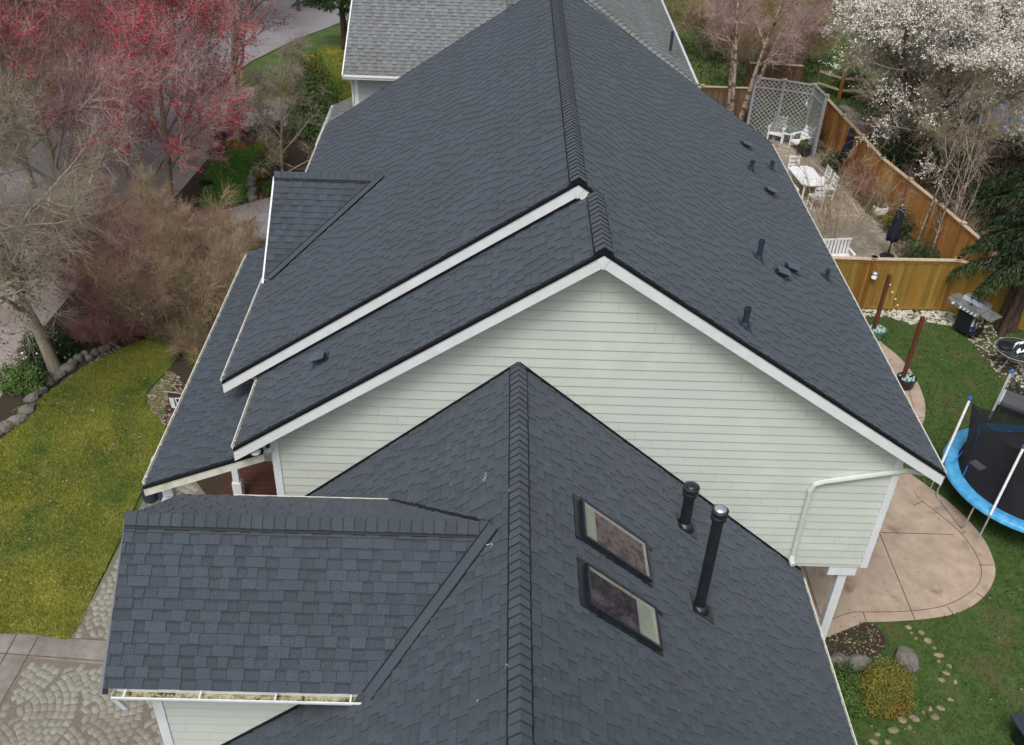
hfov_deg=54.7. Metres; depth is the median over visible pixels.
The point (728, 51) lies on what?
evergreen shrub
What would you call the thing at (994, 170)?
undergrowth
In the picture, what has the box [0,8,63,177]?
maple tree
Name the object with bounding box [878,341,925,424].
concrete patio
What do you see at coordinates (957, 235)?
wooden fence
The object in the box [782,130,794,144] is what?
side table
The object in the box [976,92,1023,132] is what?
tarp heap
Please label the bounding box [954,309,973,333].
cart door
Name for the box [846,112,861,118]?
stone block
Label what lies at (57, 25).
maple tree
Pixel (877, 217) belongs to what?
leaf litter
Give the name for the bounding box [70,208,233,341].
bare shrub
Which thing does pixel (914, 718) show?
stepping stone
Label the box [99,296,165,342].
bare shrub
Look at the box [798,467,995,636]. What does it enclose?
concrete patio
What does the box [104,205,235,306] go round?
bare shrub
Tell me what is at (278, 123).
heather
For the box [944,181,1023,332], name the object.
conifer tree
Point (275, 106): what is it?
path
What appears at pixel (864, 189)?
bare shrub
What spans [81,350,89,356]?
wall stone
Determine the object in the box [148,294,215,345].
bare shrub
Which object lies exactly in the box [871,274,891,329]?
wooden post
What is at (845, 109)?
stone block
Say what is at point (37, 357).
round shrub
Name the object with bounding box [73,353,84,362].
wall stone
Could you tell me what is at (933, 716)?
stepping stone
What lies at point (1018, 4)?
plum tree
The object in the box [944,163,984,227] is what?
young birch
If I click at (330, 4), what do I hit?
conifer tree
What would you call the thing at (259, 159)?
shrub
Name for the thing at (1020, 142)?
plum tree
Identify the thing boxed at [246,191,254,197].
border stone
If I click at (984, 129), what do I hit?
young birch
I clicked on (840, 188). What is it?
bed edging
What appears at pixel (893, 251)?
courtyard
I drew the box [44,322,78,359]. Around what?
round shrub
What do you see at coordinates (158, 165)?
curb
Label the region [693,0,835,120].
birch tree
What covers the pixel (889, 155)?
evergreen shrub
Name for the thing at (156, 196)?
bare shrub
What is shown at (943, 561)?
leaf litter
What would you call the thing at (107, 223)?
bare shrub
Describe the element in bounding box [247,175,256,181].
border stone
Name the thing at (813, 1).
bare shrub
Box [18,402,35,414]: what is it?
wall stone
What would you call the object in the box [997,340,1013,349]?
covered pan
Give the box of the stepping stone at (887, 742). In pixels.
[884,739,890,744]
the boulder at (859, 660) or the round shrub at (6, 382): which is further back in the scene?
the round shrub at (6, 382)
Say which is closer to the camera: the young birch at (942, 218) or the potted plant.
the young birch at (942, 218)
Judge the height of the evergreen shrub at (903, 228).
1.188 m
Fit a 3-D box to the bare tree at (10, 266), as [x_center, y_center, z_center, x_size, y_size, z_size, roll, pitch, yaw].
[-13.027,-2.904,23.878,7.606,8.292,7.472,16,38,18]
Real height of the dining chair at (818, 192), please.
0.943 m
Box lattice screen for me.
[746,75,829,156]
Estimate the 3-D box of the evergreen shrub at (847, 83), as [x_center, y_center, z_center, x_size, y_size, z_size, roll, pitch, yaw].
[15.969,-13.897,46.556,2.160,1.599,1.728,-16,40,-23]
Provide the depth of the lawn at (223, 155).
37.33 m
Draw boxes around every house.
[99,0,946,744]
[315,0,700,145]
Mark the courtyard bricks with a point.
(854, 211)
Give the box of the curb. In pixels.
[28,18,348,258]
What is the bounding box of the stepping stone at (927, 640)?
[924,638,930,643]
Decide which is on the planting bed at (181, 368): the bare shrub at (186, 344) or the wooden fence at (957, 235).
the bare shrub at (186, 344)
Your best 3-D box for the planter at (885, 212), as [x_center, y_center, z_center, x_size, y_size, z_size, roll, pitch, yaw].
[13.521,-5.966,36.420,0.620,0.400,0.620,2,36,-1]
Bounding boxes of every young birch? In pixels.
[914,72,977,246]
[921,130,975,252]
[930,145,991,232]
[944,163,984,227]
[946,82,998,212]
[956,100,1007,217]
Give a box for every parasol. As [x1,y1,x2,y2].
[835,126,854,173]
[879,204,904,257]
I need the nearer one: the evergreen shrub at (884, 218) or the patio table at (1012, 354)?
the patio table at (1012, 354)
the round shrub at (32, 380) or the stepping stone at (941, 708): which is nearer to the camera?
the stepping stone at (941, 708)
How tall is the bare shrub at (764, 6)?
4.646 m
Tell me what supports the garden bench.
on the courtyard bricks
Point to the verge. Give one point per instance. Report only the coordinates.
(47, 73)
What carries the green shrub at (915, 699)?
on the back lawn at (904, 635)
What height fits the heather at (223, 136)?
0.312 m
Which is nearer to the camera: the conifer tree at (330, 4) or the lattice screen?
the lattice screen
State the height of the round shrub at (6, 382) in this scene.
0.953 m
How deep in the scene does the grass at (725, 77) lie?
49.26 m
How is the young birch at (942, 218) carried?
on the planting bed at (875, 218)
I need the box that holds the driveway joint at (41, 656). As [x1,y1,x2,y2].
[0,634,106,704]
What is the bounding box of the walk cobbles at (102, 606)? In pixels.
[75,483,199,638]
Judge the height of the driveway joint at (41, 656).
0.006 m
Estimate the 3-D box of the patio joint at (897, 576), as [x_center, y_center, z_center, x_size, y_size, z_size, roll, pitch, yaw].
[8.537,4.425,22.052,0.016,0.004,2.725,2,36,-1]
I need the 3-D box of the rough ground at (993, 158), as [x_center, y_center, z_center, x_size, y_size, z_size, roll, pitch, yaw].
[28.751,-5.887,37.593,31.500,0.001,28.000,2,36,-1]
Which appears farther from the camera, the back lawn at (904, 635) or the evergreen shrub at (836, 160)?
the evergreen shrub at (836, 160)
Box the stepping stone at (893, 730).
[887,726,899,733]
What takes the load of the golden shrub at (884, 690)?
on the back lawn at (904, 635)
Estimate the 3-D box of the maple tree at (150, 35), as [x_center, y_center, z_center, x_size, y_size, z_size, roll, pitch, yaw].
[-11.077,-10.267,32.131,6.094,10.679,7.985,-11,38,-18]
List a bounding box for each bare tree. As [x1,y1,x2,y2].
[0,76,154,377]
[230,30,334,178]
[993,215,1023,336]
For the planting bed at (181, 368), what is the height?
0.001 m
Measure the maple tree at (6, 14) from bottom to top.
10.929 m
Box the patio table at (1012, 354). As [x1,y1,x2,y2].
[995,337,1023,377]
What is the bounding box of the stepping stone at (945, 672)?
[942,670,950,675]
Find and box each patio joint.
[804,566,819,615]
[833,491,981,618]
[879,532,914,618]
[881,532,953,534]
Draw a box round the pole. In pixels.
[997,389,1006,404]
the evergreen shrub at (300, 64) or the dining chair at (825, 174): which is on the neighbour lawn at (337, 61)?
the evergreen shrub at (300, 64)
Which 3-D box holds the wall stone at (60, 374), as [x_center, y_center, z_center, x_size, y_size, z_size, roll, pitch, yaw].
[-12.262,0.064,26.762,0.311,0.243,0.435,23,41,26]
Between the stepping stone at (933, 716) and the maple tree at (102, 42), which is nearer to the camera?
the stepping stone at (933, 716)
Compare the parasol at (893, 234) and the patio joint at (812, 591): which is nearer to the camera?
the patio joint at (812, 591)
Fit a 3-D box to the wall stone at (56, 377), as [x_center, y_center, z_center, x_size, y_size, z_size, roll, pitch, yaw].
[-12.406,0.212,26.550,0.383,0.250,0.505,25,41,28]
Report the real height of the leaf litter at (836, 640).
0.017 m
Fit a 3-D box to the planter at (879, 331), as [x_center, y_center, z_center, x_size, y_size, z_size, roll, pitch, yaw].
[10.934,-1.203,29.696,0.540,0.368,0.540,2,36,-1]
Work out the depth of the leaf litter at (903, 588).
21.76 m
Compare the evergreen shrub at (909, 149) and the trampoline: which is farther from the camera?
the evergreen shrub at (909, 149)
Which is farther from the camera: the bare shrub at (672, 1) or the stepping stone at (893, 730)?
the bare shrub at (672, 1)
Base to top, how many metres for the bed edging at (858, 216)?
0.004 m
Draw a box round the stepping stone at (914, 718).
[909,715,919,721]
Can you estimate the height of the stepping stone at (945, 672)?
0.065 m
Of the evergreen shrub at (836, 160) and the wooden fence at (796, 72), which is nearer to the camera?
the evergreen shrub at (836, 160)
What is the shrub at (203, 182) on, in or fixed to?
on the planting bed at (294, 155)
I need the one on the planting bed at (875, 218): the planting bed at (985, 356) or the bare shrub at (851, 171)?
the bare shrub at (851, 171)
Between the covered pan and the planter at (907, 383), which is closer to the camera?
the planter at (907, 383)
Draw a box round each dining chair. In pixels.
[787,155,800,178]
[806,187,827,209]
[811,165,832,191]
[819,172,839,200]
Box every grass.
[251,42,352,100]
[663,0,1019,125]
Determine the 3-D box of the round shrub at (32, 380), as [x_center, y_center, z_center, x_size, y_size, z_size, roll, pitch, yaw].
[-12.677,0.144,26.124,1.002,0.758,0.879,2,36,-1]
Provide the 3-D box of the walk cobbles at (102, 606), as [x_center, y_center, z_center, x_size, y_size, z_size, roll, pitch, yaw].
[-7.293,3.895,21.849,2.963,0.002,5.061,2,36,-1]
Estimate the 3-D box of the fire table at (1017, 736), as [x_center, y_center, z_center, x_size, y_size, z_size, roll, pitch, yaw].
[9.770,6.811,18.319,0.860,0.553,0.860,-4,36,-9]
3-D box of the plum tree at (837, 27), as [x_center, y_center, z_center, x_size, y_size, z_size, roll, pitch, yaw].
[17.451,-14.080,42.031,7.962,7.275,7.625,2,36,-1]
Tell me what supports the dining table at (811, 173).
on the courtyard bricks
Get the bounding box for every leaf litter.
[0,345,185,439]
[0,350,175,629]
[800,128,948,304]
[804,317,1023,732]
[811,512,983,616]
[828,624,888,709]
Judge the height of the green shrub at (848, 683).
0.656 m
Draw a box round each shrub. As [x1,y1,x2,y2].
[0,355,35,395]
[3,166,156,296]
[11,363,55,396]
[16,330,59,370]
[28,200,166,339]
[31,153,190,264]
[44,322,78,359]
[59,292,140,348]
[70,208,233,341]
[72,264,153,329]
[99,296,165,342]
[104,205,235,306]
[121,298,189,341]
[125,202,256,328]
[132,199,207,245]
[144,177,268,290]
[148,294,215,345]
[161,315,213,367]
[189,199,239,251]
[199,179,212,185]
[208,148,221,156]
[225,139,245,150]
[245,153,272,169]
[250,167,269,179]
[253,135,284,154]
[259,181,271,192]
[260,148,286,165]
[279,38,331,98]
[283,47,346,142]
[304,108,325,143]
[664,0,755,58]
[665,0,697,20]
[684,0,790,62]
[707,0,816,80]
[714,25,748,64]
[740,0,846,70]
[745,0,818,22]
[779,0,846,64]
[788,132,916,251]
[819,128,826,143]
[820,149,843,169]
[824,60,871,98]
[831,656,871,721]
[835,148,869,190]
[847,140,904,168]
[851,655,918,723]
[854,170,881,204]
[865,200,888,218]
[867,186,890,206]
[879,109,949,168]
[879,215,893,225]
[880,204,918,241]
[901,234,939,257]
[901,686,919,712]
[911,126,977,185]
[929,158,1015,217]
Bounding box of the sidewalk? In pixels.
[0,86,258,396]
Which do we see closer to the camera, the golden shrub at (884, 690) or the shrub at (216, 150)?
the golden shrub at (884, 690)
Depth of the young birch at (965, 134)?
31.75 m
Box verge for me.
[5,43,83,95]
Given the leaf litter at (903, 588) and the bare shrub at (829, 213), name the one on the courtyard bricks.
the bare shrub at (829, 213)
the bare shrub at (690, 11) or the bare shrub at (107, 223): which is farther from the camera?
the bare shrub at (690, 11)
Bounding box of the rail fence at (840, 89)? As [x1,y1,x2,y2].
[815,66,882,100]
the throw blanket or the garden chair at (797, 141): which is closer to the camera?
the throw blanket
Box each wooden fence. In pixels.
[700,84,759,124]
[743,61,804,97]
[819,96,990,287]
[833,255,1023,330]
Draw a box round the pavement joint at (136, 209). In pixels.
[29,125,230,297]
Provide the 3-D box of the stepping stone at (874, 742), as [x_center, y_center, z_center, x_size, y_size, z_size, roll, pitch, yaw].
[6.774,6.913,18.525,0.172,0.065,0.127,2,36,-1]
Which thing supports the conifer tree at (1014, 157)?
on the rough ground at (993, 158)
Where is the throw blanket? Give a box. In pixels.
[1012,341,1023,353]
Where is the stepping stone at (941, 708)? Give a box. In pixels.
[936,706,944,710]
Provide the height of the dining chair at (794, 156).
0.943 m
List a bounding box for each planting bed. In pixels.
[0,224,239,489]
[147,120,316,231]
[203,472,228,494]
[806,136,919,257]
[825,622,884,656]
[955,315,1023,389]
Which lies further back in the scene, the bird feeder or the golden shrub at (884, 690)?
the bird feeder
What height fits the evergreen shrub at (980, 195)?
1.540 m
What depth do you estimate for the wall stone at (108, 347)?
27.82 m
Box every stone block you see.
[838,105,853,112]
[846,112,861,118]
[851,119,865,128]
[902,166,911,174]
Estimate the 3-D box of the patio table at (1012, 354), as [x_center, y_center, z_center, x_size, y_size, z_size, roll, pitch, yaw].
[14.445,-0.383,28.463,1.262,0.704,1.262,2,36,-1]
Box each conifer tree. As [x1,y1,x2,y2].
[291,0,350,49]
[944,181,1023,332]
[970,132,1023,232]
[989,125,1023,181]
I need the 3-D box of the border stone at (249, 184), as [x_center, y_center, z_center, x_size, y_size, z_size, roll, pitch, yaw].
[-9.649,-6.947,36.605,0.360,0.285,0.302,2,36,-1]
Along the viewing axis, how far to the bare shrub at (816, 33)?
46.38 m
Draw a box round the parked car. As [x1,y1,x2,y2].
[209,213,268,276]
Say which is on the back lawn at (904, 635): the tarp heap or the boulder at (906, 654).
the boulder at (906, 654)
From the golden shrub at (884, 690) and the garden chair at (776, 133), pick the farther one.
the garden chair at (776, 133)
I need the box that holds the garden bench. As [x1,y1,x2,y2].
[824,238,855,256]
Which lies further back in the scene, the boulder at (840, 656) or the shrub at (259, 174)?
the shrub at (259, 174)
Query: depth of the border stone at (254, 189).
36.11 m
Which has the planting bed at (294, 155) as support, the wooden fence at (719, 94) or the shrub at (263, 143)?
the shrub at (263, 143)
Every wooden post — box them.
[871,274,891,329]
[900,316,924,379]
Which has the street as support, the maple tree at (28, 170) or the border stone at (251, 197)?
the maple tree at (28, 170)
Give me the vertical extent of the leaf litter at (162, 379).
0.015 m
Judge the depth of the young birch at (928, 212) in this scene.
32.39 m
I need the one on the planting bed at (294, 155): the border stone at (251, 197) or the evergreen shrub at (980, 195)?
the border stone at (251, 197)
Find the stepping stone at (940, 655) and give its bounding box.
[934,653,943,657]
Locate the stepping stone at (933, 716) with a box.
[930,714,939,719]
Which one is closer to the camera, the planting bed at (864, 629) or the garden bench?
the planting bed at (864, 629)
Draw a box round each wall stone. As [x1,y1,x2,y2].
[0,420,14,434]
[6,413,26,425]
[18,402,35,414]
[23,393,38,402]
[34,385,47,394]
[44,374,58,386]
[52,370,65,379]
[59,362,75,372]
[68,358,77,365]
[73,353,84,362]
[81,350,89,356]
[85,353,93,361]
[90,348,99,356]
[98,345,106,353]
[105,343,111,350]
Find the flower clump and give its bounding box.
[11,403,26,413]
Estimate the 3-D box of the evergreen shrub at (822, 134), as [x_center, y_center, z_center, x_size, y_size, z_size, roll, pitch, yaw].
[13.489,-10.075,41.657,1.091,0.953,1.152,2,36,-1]
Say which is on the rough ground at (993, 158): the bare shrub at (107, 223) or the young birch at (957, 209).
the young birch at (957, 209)
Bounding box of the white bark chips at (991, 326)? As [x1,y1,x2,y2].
[965,319,1023,387]
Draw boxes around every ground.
[0,0,1021,634]
[814,100,1023,307]
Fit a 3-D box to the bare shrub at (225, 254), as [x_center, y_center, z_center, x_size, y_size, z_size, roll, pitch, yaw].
[-8.629,-2.736,27.658,3.706,3.885,4.190,2,36,-1]
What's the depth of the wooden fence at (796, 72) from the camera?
45.70 m
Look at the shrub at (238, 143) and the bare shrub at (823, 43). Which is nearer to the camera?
the shrub at (238, 143)
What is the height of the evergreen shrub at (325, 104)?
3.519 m
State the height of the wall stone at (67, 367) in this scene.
0.293 m
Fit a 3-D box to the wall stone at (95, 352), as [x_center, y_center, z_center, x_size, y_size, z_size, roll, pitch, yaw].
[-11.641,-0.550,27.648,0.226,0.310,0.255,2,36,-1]
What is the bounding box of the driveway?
[0,633,105,705]
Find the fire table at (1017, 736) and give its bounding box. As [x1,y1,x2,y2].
[1010,713,1023,744]
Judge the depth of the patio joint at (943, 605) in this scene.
21.64 m
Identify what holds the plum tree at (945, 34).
on the rough ground at (993, 158)
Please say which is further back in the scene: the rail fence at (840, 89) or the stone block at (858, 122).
the rail fence at (840, 89)
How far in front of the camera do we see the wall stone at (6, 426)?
24.81 m
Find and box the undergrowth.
[849,98,1022,286]
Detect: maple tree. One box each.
[0,0,68,141]
[0,0,131,187]
[0,0,187,179]
[0,0,220,241]
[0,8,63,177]
[15,0,188,124]
[21,0,100,78]
[62,0,266,205]
[184,0,307,140]
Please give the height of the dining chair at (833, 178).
0.943 m
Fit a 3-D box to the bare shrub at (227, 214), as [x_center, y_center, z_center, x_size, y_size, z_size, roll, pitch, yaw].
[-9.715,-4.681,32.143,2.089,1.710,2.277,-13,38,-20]
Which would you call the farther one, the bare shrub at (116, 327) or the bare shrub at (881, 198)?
the bare shrub at (881, 198)
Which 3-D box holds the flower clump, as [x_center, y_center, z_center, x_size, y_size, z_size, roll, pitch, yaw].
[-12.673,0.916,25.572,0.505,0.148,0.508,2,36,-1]
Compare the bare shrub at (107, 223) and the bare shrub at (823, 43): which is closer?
the bare shrub at (107, 223)
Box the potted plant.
[797,139,811,156]
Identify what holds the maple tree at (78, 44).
on the street
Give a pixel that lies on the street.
(313, 19)
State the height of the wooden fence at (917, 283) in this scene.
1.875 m
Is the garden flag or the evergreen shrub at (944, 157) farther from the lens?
the evergreen shrub at (944, 157)
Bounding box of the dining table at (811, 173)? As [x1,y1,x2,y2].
[789,166,825,198]
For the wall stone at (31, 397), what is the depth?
25.79 m
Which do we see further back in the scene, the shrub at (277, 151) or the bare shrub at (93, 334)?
the shrub at (277, 151)
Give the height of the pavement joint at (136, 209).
0.006 m
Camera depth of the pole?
26.89 m
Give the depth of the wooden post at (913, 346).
27.00 m
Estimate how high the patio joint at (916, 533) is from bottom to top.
0.004 m
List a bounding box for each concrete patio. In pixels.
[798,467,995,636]
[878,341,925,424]
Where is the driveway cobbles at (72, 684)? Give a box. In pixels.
[0,662,163,744]
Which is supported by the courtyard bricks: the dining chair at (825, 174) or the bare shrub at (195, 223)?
the dining chair at (825, 174)
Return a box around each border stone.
[246,181,255,187]
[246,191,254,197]
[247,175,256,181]
[248,194,255,201]
[249,187,256,193]
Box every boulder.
[830,652,849,672]
[848,654,870,672]
[895,646,918,672]
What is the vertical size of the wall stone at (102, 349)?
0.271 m
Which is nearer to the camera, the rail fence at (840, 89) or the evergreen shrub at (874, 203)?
the evergreen shrub at (874, 203)
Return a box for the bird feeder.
[871,265,878,279]
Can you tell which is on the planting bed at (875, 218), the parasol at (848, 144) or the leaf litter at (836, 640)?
the parasol at (848, 144)
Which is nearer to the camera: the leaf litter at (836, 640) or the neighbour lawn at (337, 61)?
the leaf litter at (836, 640)
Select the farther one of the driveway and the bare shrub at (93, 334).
the bare shrub at (93, 334)
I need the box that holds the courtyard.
[764,126,895,256]
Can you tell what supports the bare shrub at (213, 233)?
on the planting bed at (181, 368)
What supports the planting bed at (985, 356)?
on the back lawn at (904, 635)
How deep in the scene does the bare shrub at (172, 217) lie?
31.84 m
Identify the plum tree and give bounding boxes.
[817,0,1007,118]
[818,0,1023,188]
[865,0,1023,132]
[1001,112,1023,167]
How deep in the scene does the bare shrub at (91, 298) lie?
28.32 m
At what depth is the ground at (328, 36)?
48.24 m
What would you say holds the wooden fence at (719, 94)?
on the ground at (328, 36)
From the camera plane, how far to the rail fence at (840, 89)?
45.99 m
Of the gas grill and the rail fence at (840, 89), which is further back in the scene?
the rail fence at (840, 89)
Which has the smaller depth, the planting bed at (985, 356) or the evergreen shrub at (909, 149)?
the planting bed at (985, 356)
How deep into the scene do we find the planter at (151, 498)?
22.82 m
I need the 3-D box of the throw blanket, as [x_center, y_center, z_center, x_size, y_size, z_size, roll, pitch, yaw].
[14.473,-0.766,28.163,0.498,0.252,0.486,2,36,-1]
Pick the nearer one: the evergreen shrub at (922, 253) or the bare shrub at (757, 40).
the evergreen shrub at (922, 253)
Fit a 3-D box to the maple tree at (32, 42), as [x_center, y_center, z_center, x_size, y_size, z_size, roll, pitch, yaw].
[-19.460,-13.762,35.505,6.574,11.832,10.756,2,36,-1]
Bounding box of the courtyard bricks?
[766,123,897,257]
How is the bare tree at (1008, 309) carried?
on the planting bed at (985, 356)
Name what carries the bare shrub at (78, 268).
on the planting bed at (181, 368)
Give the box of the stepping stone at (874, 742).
[869,739,878,744]
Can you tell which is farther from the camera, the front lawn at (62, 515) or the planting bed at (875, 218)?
the planting bed at (875, 218)
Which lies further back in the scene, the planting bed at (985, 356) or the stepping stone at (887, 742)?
the planting bed at (985, 356)
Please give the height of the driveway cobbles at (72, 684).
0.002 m
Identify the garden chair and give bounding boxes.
[767,114,787,142]
[788,125,815,147]
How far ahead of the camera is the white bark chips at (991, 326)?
29.39 m
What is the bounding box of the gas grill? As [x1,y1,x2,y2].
[948,293,1002,337]
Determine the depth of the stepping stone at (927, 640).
20.48 m
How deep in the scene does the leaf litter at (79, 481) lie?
23.44 m
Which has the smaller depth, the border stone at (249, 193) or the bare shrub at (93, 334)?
the bare shrub at (93, 334)
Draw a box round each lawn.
[0,336,180,638]
[200,145,261,208]
[256,44,351,99]
[836,309,1023,744]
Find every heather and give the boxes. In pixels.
[214,131,227,139]
[241,126,255,134]
[270,120,280,128]
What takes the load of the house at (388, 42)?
on the ground at (328, 36)
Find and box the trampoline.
[930,369,1023,540]
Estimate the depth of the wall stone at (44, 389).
26.13 m
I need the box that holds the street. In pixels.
[0,0,349,259]
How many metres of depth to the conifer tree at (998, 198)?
34.23 m
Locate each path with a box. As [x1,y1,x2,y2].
[182,197,270,244]
[226,97,307,140]
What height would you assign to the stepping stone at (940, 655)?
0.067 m
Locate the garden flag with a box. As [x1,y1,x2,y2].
[164,391,181,413]
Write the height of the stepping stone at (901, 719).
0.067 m
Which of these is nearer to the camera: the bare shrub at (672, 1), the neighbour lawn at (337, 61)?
the neighbour lawn at (337, 61)
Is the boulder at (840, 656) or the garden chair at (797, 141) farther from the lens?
the garden chair at (797, 141)
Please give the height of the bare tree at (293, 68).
6.098 m
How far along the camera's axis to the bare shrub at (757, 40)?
45.02 m
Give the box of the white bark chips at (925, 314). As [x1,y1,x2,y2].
[861,309,956,326]
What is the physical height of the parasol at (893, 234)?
2.000 m
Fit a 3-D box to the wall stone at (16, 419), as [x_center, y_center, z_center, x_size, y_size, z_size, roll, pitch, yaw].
[-12.610,1.192,25.165,0.365,0.245,0.521,27,43,30]
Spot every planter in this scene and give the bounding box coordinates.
[141,487,156,502]
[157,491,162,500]
[869,324,886,340]
[872,202,888,216]
[897,372,916,390]
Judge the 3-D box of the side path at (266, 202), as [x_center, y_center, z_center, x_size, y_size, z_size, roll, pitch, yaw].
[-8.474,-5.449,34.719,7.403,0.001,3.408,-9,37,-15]
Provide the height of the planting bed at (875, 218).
0.001 m
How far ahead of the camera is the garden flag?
24.44 m
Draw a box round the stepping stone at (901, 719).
[898,716,906,723]
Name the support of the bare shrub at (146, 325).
on the planting bed at (181, 368)
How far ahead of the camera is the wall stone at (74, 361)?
27.14 m
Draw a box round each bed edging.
[812,162,859,214]
[832,215,881,225]
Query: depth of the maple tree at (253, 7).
37.04 m
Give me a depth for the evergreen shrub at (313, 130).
39.76 m
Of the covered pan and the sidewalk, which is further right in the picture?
the covered pan
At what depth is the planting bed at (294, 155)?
38.20 m
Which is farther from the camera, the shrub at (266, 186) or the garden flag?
the shrub at (266, 186)
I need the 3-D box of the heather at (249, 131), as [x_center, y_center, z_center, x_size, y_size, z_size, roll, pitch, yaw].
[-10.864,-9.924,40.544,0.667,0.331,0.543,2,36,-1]
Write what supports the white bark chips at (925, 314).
on the back lawn at (904, 635)

